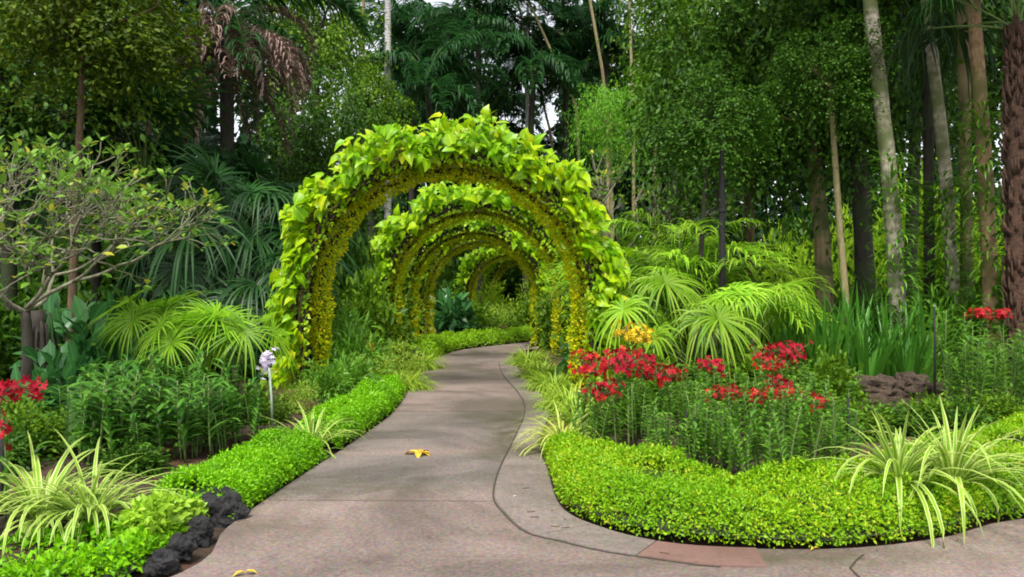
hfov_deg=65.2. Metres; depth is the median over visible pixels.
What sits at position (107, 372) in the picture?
orchid
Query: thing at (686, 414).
plant stake
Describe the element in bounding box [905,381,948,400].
bed rock
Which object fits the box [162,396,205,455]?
orchid
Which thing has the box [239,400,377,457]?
spider plant
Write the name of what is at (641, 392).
orchid
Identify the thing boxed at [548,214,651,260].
dark shrub
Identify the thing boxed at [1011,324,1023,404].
orchid
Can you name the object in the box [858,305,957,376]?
sword leaf plant
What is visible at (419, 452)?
fallen leaf
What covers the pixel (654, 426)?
orchid
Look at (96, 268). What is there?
dark fan palm
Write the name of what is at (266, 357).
lilac flower
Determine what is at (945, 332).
orchid
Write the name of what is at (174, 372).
orchid
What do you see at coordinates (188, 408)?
orchid
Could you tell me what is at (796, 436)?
orchid
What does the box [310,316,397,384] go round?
narrow leaf plant
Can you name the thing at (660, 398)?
orchid
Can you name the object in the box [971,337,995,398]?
orchid
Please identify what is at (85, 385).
orchid
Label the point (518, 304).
bright shrub
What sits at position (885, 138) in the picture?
tall palm
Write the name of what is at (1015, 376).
orchid
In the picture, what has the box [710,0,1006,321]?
canopy tree
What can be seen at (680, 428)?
orchid
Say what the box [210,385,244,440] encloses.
orchid
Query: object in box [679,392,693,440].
orchid
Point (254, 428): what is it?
orchid
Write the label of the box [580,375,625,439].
orchid
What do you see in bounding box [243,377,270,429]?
orchid
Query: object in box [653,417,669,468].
orchid
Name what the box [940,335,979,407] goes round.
orchid
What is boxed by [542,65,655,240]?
leafy tree
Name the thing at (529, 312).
green shrub
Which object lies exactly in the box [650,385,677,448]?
orchid
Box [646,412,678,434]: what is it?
bed rock
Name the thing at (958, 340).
orchid
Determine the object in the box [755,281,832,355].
dark shrub
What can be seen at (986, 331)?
orchid
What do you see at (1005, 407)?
green shrub
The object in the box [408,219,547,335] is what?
vine arch
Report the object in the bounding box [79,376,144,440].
orchid
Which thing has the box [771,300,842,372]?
sword leaf plant
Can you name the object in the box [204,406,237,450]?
orchid
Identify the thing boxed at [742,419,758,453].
orchid
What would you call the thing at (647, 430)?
orchid
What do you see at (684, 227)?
areca palm
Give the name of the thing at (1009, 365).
orchid
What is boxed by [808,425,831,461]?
orchid
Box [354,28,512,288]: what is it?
feather palm
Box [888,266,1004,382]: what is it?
narrow leaf plant
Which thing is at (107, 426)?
orchid
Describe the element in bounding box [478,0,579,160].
slender palm
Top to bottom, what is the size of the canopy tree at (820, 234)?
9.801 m
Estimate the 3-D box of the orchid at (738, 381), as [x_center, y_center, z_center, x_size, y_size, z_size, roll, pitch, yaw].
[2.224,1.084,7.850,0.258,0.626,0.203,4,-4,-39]
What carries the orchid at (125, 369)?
on the ground at (200, 554)
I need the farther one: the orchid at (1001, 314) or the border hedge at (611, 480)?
the orchid at (1001, 314)
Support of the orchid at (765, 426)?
on the ground at (200, 554)
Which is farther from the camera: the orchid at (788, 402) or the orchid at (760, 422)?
the orchid at (788, 402)
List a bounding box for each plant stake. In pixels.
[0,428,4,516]
[685,411,687,453]
[847,397,849,457]
[933,307,935,404]
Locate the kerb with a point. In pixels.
(517, 473)
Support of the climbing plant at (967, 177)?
attached to the tall palm at (963, 97)
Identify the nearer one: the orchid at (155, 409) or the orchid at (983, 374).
the orchid at (155, 409)
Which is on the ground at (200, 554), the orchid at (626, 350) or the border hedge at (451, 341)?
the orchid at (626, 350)
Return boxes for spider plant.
[0,431,148,555]
[0,432,199,552]
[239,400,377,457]
[508,402,617,458]
[515,383,626,434]
[799,406,1023,548]
[845,395,1023,539]
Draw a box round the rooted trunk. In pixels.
[18,310,63,386]
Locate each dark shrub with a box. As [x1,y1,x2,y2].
[0,196,138,324]
[0,277,98,381]
[0,280,147,376]
[0,415,58,476]
[37,201,204,310]
[62,283,240,381]
[85,435,177,480]
[147,288,270,381]
[313,237,412,350]
[333,186,403,317]
[397,259,480,329]
[426,242,517,316]
[487,257,522,318]
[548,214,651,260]
[551,237,714,360]
[645,213,808,357]
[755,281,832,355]
[757,193,881,287]
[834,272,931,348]
[852,399,948,439]
[882,205,1003,280]
[909,395,1020,441]
[976,205,1005,273]
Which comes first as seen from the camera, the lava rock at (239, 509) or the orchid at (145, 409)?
the lava rock at (239, 509)
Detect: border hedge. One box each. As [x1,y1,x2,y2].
[147,424,328,518]
[294,374,406,448]
[404,325,537,358]
[540,405,1023,548]
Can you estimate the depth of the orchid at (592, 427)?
7.01 m
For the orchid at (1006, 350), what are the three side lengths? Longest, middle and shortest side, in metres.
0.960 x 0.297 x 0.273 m
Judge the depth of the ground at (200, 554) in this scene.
5.92 m
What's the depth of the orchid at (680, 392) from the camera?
8.21 m
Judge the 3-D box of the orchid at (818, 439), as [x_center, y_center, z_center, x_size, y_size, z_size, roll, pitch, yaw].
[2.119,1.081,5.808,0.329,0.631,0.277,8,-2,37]
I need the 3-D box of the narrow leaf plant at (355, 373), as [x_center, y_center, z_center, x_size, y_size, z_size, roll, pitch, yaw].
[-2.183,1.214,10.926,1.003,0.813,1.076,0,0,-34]
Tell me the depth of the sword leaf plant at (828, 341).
12.44 m
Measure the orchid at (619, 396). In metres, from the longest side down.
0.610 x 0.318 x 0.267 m
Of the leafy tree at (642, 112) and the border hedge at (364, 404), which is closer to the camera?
the border hedge at (364, 404)
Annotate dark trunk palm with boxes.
[830,0,934,330]
[869,0,1023,390]
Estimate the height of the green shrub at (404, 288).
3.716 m
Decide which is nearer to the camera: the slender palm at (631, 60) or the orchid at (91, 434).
the orchid at (91, 434)
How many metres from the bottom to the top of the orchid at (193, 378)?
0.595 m
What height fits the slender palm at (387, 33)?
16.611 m
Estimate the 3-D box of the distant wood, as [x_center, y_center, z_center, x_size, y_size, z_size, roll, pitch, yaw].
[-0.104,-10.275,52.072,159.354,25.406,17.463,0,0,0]
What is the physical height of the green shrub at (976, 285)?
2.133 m
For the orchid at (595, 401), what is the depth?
8.10 m
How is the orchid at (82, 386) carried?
on the ground at (200, 554)
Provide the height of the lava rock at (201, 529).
0.183 m
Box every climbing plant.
[858,149,933,337]
[903,182,943,329]
[915,170,977,332]
[934,99,992,308]
[951,93,1006,334]
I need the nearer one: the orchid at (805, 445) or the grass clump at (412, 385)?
the orchid at (805, 445)
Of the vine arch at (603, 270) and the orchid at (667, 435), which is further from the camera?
the vine arch at (603, 270)
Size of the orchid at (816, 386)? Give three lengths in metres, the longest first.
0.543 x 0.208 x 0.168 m
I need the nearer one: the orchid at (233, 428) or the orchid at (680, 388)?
the orchid at (233, 428)
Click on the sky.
(551, 112)
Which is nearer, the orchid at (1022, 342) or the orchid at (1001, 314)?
the orchid at (1022, 342)
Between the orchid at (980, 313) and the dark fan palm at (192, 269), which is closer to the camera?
the orchid at (980, 313)
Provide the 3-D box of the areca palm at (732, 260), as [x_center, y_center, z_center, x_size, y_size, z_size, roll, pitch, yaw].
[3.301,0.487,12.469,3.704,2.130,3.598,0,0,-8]
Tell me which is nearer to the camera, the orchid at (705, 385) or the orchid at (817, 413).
the orchid at (817, 413)
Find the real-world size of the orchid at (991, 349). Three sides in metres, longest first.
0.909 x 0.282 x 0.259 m
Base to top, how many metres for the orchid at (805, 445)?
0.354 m
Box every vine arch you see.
[259,104,632,389]
[364,175,579,357]
[396,208,557,346]
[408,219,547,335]
[451,244,515,315]
[472,255,521,312]
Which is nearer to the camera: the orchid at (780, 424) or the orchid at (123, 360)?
the orchid at (780, 424)
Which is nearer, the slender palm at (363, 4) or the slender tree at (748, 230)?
the slender tree at (748, 230)
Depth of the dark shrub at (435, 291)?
28.57 m
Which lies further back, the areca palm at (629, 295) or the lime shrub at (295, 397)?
the areca palm at (629, 295)
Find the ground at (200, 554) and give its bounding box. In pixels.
[0,322,1023,576]
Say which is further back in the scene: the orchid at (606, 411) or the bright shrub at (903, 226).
the bright shrub at (903, 226)
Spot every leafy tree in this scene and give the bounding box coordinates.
[0,0,199,359]
[0,0,223,342]
[219,0,407,210]
[243,151,366,276]
[249,62,405,257]
[304,48,423,251]
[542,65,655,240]
[619,56,665,236]
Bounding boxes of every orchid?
[0,374,47,522]
[39,377,129,469]
[43,382,93,420]
[59,385,101,463]
[62,398,102,456]
[63,390,83,409]
[65,376,92,404]
[67,367,96,388]
[69,383,124,465]
[71,383,121,465]
[73,381,109,455]
[74,356,120,397]
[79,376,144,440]
[90,363,131,414]
[98,426,107,458]
[103,354,141,387]
[109,395,151,448]
[110,361,154,433]
[110,363,174,454]
[110,395,149,445]
[115,368,151,435]
[124,365,153,435]
[125,412,154,463]
[132,381,171,452]
[132,382,207,457]
[132,387,187,450]
[135,350,171,395]
[137,368,178,423]
[145,366,181,396]
[150,372,189,439]
[151,362,197,412]
[152,377,230,462]
[161,393,215,457]
[162,391,200,447]
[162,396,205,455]
[165,365,202,407]
[166,402,203,457]
[170,385,203,447]
[172,349,239,407]
[178,367,235,453]
[180,351,211,396]
[187,373,211,403]
[192,373,224,445]
[192,395,237,455]
[200,397,229,452]
[201,398,240,446]
[204,376,241,451]
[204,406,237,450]
[205,385,251,444]
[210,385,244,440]
[218,376,250,410]
[219,366,244,414]
[225,373,251,423]
[226,395,254,441]
[236,378,264,423]
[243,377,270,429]
[244,398,266,437]
[567,349,617,433]
[570,408,588,437]
[573,381,624,442]
[579,412,599,440]
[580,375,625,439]
[585,384,610,427]
[589,348,648,435]
[590,396,613,441]
[590,403,603,437]
[605,345,643,417]
[605,368,628,427]
[606,382,642,446]
[611,320,647,380]
[612,361,659,419]
[619,387,640,440]
[622,378,650,438]
[623,350,663,417]
[626,326,656,396]
[626,383,660,434]
[630,390,641,439]
[638,382,648,434]
[640,405,668,443]
[643,414,661,444]
[645,362,684,413]
[646,406,660,447]
[648,364,688,420]
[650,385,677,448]
[651,420,674,458]
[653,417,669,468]
[656,386,664,410]
[660,405,668,434]
[660,412,687,458]
[661,366,676,413]
[663,383,678,418]
[665,374,685,417]
[677,381,685,420]
[678,382,715,431]
[679,364,703,404]
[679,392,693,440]
[679,408,714,467]
[680,390,704,442]
[682,382,705,431]
[683,414,696,460]
[684,391,698,447]
[685,390,720,459]
[688,407,703,462]
[689,370,703,406]
[690,390,724,458]
[696,355,733,407]
[696,383,736,443]
[696,406,712,465]
[698,358,722,402]
[702,384,714,433]
[707,366,721,419]
[707,416,734,470]
[708,420,727,465]
[712,406,735,469]
[716,410,742,474]
[718,372,736,422]
[720,392,744,462]
[722,361,729,387]
[723,388,736,420]
[723,423,742,465]
[725,383,751,428]
[726,373,754,427]
[726,417,755,474]
[728,367,742,425]
[729,400,749,449]
[738,384,759,443]
[740,387,767,446]
[741,370,762,407]
[742,399,777,470]
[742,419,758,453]
[746,411,762,468]
[747,380,760,417]
[748,341,788,399]
[749,387,774,452]
[750,351,781,411]
[751,437,766,466]
[754,410,769,449]
[756,360,768,392]
[756,365,771,427]
[756,371,774,421]
[756,379,769,425]
[757,384,800,443]
[758,373,793,438]
[759,355,799,398]
[759,413,788,483]
[766,376,790,412]
[769,340,812,387]
[771,397,808,462]
[771,442,797,462]
[772,416,794,459]
[773,376,812,410]
[775,389,797,462]
[776,363,805,388]
[777,390,807,449]
[783,393,831,460]
[789,385,817,454]
[791,388,818,438]
[792,418,806,459]
[794,383,823,458]
[795,363,805,384]
[796,359,812,386]
[802,367,814,414]
[803,413,810,454]
[804,373,826,421]
[808,392,834,441]
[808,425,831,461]
[809,377,818,414]
[811,372,822,410]
[813,401,835,454]
[819,375,833,434]
[819,389,841,436]
[819,422,842,461]
[820,381,835,436]
[823,397,867,458]
[830,417,844,455]
[838,400,851,437]
[841,408,865,460]
[843,370,864,403]
[920,308,954,406]
[933,329,967,406]
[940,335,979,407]
[943,351,963,406]
[950,336,964,407]
[951,310,983,403]
[952,340,977,403]
[963,306,995,402]
[967,337,992,403]
[970,344,989,406]
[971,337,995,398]
[979,340,999,393]
[981,328,1004,393]
[984,330,1003,381]
[985,308,1017,395]
[985,348,1008,401]
[989,343,1010,398]
[992,344,999,395]
[994,325,1016,399]
[1001,332,1023,400]
[1003,329,1023,402]
[1003,343,1023,403]
[1007,349,1023,406]
[1010,355,1023,403]
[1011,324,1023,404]
[1012,333,1023,399]
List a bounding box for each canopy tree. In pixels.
[584,0,764,248]
[599,0,813,357]
[614,0,850,286]
[673,0,944,337]
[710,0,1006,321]
[809,0,1023,298]
[903,1,1022,249]
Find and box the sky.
[34,0,1003,280]
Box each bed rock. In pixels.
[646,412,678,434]
[844,373,909,398]
[894,371,929,394]
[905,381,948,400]
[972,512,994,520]
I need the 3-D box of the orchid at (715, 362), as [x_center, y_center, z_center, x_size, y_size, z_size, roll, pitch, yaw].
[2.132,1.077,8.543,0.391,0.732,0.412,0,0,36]
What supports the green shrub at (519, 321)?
on the ground at (200, 554)
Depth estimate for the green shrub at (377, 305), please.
14.98 m
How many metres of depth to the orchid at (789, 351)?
9.26 m
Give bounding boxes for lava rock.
[141,547,182,576]
[165,532,197,560]
[183,515,214,547]
[201,484,250,527]
[228,500,245,521]
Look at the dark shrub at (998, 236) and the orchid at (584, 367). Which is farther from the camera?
the dark shrub at (998, 236)
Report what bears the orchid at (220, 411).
on the ground at (200, 554)
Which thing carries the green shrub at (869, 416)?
on the ground at (200, 554)
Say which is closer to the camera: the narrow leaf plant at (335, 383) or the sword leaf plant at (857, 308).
the narrow leaf plant at (335, 383)
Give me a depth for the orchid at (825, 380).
7.67 m
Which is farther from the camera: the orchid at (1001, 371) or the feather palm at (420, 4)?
the feather palm at (420, 4)
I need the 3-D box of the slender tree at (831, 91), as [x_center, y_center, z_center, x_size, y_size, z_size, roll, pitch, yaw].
[4.946,-1.312,12.553,2.384,5.888,1.997,0,0,30]
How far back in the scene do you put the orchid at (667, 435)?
6.39 m
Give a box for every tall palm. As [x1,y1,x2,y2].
[735,0,905,340]
[920,0,963,372]
[957,0,973,304]
[966,0,1000,377]
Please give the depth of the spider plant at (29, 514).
4.74 m
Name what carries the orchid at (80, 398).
on the ground at (200, 554)
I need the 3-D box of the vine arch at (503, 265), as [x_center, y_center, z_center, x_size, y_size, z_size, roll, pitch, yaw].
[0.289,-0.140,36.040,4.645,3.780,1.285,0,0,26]
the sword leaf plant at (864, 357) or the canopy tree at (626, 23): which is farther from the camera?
the canopy tree at (626, 23)
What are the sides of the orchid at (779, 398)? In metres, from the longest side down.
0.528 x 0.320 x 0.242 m
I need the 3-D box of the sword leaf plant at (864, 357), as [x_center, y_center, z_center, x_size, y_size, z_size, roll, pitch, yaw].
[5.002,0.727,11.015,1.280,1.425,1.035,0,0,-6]
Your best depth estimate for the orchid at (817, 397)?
6.83 m
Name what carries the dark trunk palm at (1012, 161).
on the ground at (200, 554)
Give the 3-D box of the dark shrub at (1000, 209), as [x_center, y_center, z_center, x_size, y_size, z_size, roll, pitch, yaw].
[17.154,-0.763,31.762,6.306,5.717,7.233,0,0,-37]
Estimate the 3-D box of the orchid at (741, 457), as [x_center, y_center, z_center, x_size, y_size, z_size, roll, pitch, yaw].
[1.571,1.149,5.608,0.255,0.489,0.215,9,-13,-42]
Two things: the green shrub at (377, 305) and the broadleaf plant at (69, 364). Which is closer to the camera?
the broadleaf plant at (69, 364)
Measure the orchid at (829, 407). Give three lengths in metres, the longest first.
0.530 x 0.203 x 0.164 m
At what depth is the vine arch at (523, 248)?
21.34 m
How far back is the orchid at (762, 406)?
7.49 m
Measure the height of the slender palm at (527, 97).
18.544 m
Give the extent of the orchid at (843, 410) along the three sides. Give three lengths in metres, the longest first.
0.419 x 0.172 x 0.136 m
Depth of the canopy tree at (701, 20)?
17.47 m
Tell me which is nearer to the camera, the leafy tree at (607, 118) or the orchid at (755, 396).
the orchid at (755, 396)
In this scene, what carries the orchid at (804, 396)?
on the ground at (200, 554)
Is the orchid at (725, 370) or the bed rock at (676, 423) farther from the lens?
the orchid at (725, 370)
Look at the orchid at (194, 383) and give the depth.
7.40 m
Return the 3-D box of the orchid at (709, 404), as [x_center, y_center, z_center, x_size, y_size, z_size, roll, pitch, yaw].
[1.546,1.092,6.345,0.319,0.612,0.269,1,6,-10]
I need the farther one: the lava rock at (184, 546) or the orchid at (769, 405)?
the orchid at (769, 405)
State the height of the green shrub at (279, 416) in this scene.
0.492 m
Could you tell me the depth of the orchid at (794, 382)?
7.51 m
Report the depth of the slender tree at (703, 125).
12.14 m
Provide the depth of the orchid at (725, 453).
6.13 m
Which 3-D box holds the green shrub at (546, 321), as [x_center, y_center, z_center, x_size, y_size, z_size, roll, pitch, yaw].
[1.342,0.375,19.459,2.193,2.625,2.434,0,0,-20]
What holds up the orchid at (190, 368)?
on the ground at (200, 554)
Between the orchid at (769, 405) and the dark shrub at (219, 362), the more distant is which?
the dark shrub at (219, 362)
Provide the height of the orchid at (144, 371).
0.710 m
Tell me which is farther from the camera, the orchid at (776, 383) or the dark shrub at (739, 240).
the dark shrub at (739, 240)
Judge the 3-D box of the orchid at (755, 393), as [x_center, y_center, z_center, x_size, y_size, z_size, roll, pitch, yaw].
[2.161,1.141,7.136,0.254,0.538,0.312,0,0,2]
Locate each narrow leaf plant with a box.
[292,358,356,402]
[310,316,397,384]
[312,297,391,365]
[318,348,383,396]
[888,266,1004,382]
[966,273,1006,367]
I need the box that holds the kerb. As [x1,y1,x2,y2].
[495,362,766,567]
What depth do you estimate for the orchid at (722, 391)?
7.25 m
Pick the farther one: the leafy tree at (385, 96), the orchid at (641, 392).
the leafy tree at (385, 96)
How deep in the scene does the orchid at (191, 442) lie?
6.72 m
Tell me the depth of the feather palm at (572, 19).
36.73 m
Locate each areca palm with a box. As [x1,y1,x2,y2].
[533,257,743,352]
[542,208,837,371]
[621,249,845,367]
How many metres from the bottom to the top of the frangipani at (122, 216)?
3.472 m
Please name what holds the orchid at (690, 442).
on the ground at (200, 554)
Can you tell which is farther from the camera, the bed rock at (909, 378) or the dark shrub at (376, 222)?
the dark shrub at (376, 222)
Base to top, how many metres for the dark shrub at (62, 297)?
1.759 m
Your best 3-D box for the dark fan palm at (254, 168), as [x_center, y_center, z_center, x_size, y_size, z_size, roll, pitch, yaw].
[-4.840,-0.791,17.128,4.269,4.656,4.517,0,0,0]
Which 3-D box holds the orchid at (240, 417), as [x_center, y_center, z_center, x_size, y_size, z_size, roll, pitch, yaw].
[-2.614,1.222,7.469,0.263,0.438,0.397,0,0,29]
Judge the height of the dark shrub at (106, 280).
5.437 m
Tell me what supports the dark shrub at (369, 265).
on the ground at (200, 554)
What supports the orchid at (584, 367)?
on the ground at (200, 554)
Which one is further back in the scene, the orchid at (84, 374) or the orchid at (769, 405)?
the orchid at (84, 374)
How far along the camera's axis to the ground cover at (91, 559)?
4.22 m
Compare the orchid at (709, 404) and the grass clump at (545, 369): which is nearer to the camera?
the orchid at (709, 404)
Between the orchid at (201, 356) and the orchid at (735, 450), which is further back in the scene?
the orchid at (201, 356)
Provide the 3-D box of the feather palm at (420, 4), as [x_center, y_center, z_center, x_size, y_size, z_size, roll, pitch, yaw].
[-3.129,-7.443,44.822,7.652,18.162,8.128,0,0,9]
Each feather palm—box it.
[348,0,486,252]
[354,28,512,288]
[383,0,517,272]
[400,0,563,307]
[455,71,548,295]
[466,14,599,311]
[485,116,596,236]
[486,0,646,219]
[535,0,660,212]
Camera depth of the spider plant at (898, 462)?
5.14 m
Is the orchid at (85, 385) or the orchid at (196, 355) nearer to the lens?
the orchid at (85, 385)
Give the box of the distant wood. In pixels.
[0,0,1005,305]
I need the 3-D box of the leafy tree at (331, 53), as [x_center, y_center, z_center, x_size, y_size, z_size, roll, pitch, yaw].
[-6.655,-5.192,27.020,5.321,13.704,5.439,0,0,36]
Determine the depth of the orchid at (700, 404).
6.68 m
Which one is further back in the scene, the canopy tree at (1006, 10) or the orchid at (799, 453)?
the canopy tree at (1006, 10)
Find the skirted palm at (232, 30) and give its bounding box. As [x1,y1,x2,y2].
[109,0,375,165]
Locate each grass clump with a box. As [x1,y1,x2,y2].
[363,356,421,389]
[385,365,443,391]
[392,346,452,372]
[504,345,554,366]
[508,353,566,381]
[514,365,582,395]
[525,376,589,414]
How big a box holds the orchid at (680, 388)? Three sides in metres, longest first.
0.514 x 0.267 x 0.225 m
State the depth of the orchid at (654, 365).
7.88 m
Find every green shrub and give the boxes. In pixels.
[0,391,65,443]
[2,396,74,459]
[27,407,131,456]
[240,381,299,425]
[324,244,428,369]
[336,213,423,341]
[456,297,506,329]
[499,295,532,330]
[521,262,565,350]
[522,267,554,331]
[557,275,664,358]
[600,344,706,412]
[613,189,715,290]
[673,334,806,407]
[704,273,830,359]
[777,341,878,419]
[810,271,881,333]
[819,392,904,443]
[883,386,966,433]
[939,270,1005,329]
[964,383,1023,429]
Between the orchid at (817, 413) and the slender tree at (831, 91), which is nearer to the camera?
the orchid at (817, 413)
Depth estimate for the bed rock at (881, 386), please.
10.33 m
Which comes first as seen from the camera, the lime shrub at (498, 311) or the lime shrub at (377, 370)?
the lime shrub at (377, 370)
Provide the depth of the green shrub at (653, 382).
9.58 m
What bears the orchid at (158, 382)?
on the ground at (200, 554)
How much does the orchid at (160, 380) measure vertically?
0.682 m
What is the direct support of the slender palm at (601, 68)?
on the ground at (200, 554)
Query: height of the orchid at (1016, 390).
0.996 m
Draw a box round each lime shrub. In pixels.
[273,374,321,413]
[344,346,402,379]
[385,334,433,376]
[483,297,521,328]
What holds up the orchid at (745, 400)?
on the ground at (200, 554)
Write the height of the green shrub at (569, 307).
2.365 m
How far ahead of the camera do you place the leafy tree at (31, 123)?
14.69 m
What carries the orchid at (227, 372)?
on the ground at (200, 554)
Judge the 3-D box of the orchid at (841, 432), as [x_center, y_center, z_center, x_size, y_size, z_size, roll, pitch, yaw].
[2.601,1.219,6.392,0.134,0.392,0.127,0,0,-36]
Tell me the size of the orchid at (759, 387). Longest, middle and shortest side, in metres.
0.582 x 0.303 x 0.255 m
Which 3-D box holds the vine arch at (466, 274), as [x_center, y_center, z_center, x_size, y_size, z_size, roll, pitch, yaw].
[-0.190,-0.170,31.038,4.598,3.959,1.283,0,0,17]
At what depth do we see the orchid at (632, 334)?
9.44 m
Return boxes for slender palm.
[362,0,365,248]
[384,0,390,250]
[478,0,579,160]
[517,2,558,215]
[525,1,528,127]
[588,0,609,233]
[628,1,634,246]
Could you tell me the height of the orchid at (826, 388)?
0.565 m
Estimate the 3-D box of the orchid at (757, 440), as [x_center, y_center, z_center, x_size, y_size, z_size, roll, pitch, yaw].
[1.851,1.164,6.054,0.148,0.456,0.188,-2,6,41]
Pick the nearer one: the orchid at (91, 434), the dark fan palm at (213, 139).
the orchid at (91, 434)
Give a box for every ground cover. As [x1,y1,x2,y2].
[0,490,206,576]
[112,486,209,546]
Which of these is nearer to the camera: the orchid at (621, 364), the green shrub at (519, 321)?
the orchid at (621, 364)
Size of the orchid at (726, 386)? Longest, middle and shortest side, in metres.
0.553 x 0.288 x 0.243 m
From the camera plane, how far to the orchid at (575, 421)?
6.95 m
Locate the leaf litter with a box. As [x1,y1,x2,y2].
[9,368,1007,563]
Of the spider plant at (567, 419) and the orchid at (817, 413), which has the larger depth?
the spider plant at (567, 419)
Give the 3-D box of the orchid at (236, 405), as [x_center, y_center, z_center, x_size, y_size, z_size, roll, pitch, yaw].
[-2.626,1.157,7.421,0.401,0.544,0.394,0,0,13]
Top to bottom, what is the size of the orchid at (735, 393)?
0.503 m
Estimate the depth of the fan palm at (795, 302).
12.17 m
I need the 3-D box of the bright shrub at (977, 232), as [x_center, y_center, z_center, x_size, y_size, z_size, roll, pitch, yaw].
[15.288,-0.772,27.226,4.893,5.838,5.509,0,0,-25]
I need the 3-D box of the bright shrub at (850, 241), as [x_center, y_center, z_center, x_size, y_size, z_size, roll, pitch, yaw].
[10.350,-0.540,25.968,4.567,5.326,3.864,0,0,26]
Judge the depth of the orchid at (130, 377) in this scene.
7.32 m
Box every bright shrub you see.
[472,275,517,324]
[509,272,531,323]
[746,219,838,309]
[782,190,886,293]
[831,186,959,288]
[848,154,1000,301]
[921,187,1005,299]
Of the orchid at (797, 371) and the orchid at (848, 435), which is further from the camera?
the orchid at (797, 371)
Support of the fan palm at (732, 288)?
on the ground at (200, 554)
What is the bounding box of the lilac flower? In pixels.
[256,347,278,427]
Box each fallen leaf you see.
[232,569,257,576]
[405,449,430,457]
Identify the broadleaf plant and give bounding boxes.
[0,339,116,423]
[10,290,170,387]
[225,330,322,380]
[429,286,483,332]
[556,312,605,390]
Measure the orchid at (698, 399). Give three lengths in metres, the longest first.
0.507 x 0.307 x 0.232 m
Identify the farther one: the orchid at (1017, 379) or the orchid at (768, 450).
the orchid at (1017, 379)
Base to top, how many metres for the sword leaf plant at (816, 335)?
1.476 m
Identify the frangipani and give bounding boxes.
[0,131,237,383]
[548,146,744,260]
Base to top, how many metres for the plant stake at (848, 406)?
0.631 m
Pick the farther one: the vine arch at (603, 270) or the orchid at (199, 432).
the vine arch at (603, 270)
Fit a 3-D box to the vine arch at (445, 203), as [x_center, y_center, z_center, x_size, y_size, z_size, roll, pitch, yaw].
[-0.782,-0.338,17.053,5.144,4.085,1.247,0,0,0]
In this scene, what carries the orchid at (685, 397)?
on the ground at (200, 554)
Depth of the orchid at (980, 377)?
8.19 m
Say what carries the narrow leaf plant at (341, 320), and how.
on the ground at (200, 554)
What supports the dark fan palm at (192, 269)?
on the ground at (200, 554)
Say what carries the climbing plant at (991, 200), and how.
attached to the tall palm at (978, 77)
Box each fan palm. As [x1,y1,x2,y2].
[0,92,196,302]
[2,54,268,301]
[79,113,281,310]
[81,285,206,394]
[103,127,347,357]
[129,219,367,380]
[131,298,257,380]
[172,301,300,389]
[183,140,377,312]
[234,264,343,338]
[576,265,718,383]
[630,284,775,382]
[683,277,823,363]
[700,281,829,355]
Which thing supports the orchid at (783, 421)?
on the ground at (200, 554)
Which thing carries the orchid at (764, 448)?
on the ground at (200, 554)
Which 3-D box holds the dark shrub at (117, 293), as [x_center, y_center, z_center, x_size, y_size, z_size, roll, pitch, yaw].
[-5.720,0.769,13.276,2.910,1.715,3.338,0,0,31]
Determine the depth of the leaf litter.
7.15 m
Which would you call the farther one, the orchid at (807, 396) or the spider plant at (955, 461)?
the orchid at (807, 396)
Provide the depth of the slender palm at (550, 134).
37.98 m
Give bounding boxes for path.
[171,341,1023,576]
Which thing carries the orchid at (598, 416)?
on the ground at (200, 554)
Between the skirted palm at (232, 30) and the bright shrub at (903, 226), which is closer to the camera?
the skirted palm at (232, 30)
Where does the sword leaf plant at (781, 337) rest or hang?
on the ground at (200, 554)
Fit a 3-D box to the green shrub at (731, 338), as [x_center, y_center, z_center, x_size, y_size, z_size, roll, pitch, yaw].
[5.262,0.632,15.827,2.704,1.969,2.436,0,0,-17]
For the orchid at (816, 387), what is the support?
on the ground at (200, 554)
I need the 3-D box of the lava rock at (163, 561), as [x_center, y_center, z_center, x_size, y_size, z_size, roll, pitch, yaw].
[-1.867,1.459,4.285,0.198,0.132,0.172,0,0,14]
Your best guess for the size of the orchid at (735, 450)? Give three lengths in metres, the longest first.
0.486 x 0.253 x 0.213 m
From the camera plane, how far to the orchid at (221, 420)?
7.18 m
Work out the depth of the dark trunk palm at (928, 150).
13.46 m
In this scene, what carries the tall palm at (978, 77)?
on the ground at (200, 554)
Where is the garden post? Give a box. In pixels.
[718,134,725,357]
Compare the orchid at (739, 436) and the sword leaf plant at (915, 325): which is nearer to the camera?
the orchid at (739, 436)
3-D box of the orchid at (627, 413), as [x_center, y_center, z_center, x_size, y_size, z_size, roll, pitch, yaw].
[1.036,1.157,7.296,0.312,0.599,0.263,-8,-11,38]
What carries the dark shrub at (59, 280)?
on the ground at (200, 554)
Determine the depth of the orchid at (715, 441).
6.37 m
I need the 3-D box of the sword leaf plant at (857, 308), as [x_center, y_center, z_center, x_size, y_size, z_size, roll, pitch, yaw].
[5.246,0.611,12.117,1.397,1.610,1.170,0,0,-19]
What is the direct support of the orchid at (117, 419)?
on the ground at (200, 554)
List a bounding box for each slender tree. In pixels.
[621,62,810,380]
[671,25,800,282]
[756,8,912,322]
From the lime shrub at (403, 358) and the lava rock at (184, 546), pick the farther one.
the lime shrub at (403, 358)
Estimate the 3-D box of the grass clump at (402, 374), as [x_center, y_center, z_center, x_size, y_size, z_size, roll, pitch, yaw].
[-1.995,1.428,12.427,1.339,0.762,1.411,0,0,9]
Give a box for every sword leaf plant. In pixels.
[743,299,829,371]
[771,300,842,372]
[778,288,869,378]
[800,283,872,349]
[802,285,897,373]
[817,279,899,351]
[827,293,917,375]
[832,281,943,378]
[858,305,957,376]
[870,295,936,347]
[875,289,984,382]
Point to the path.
(353, 496)
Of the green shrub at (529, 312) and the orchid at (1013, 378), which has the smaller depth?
the orchid at (1013, 378)
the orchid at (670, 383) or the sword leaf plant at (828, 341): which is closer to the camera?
the orchid at (670, 383)

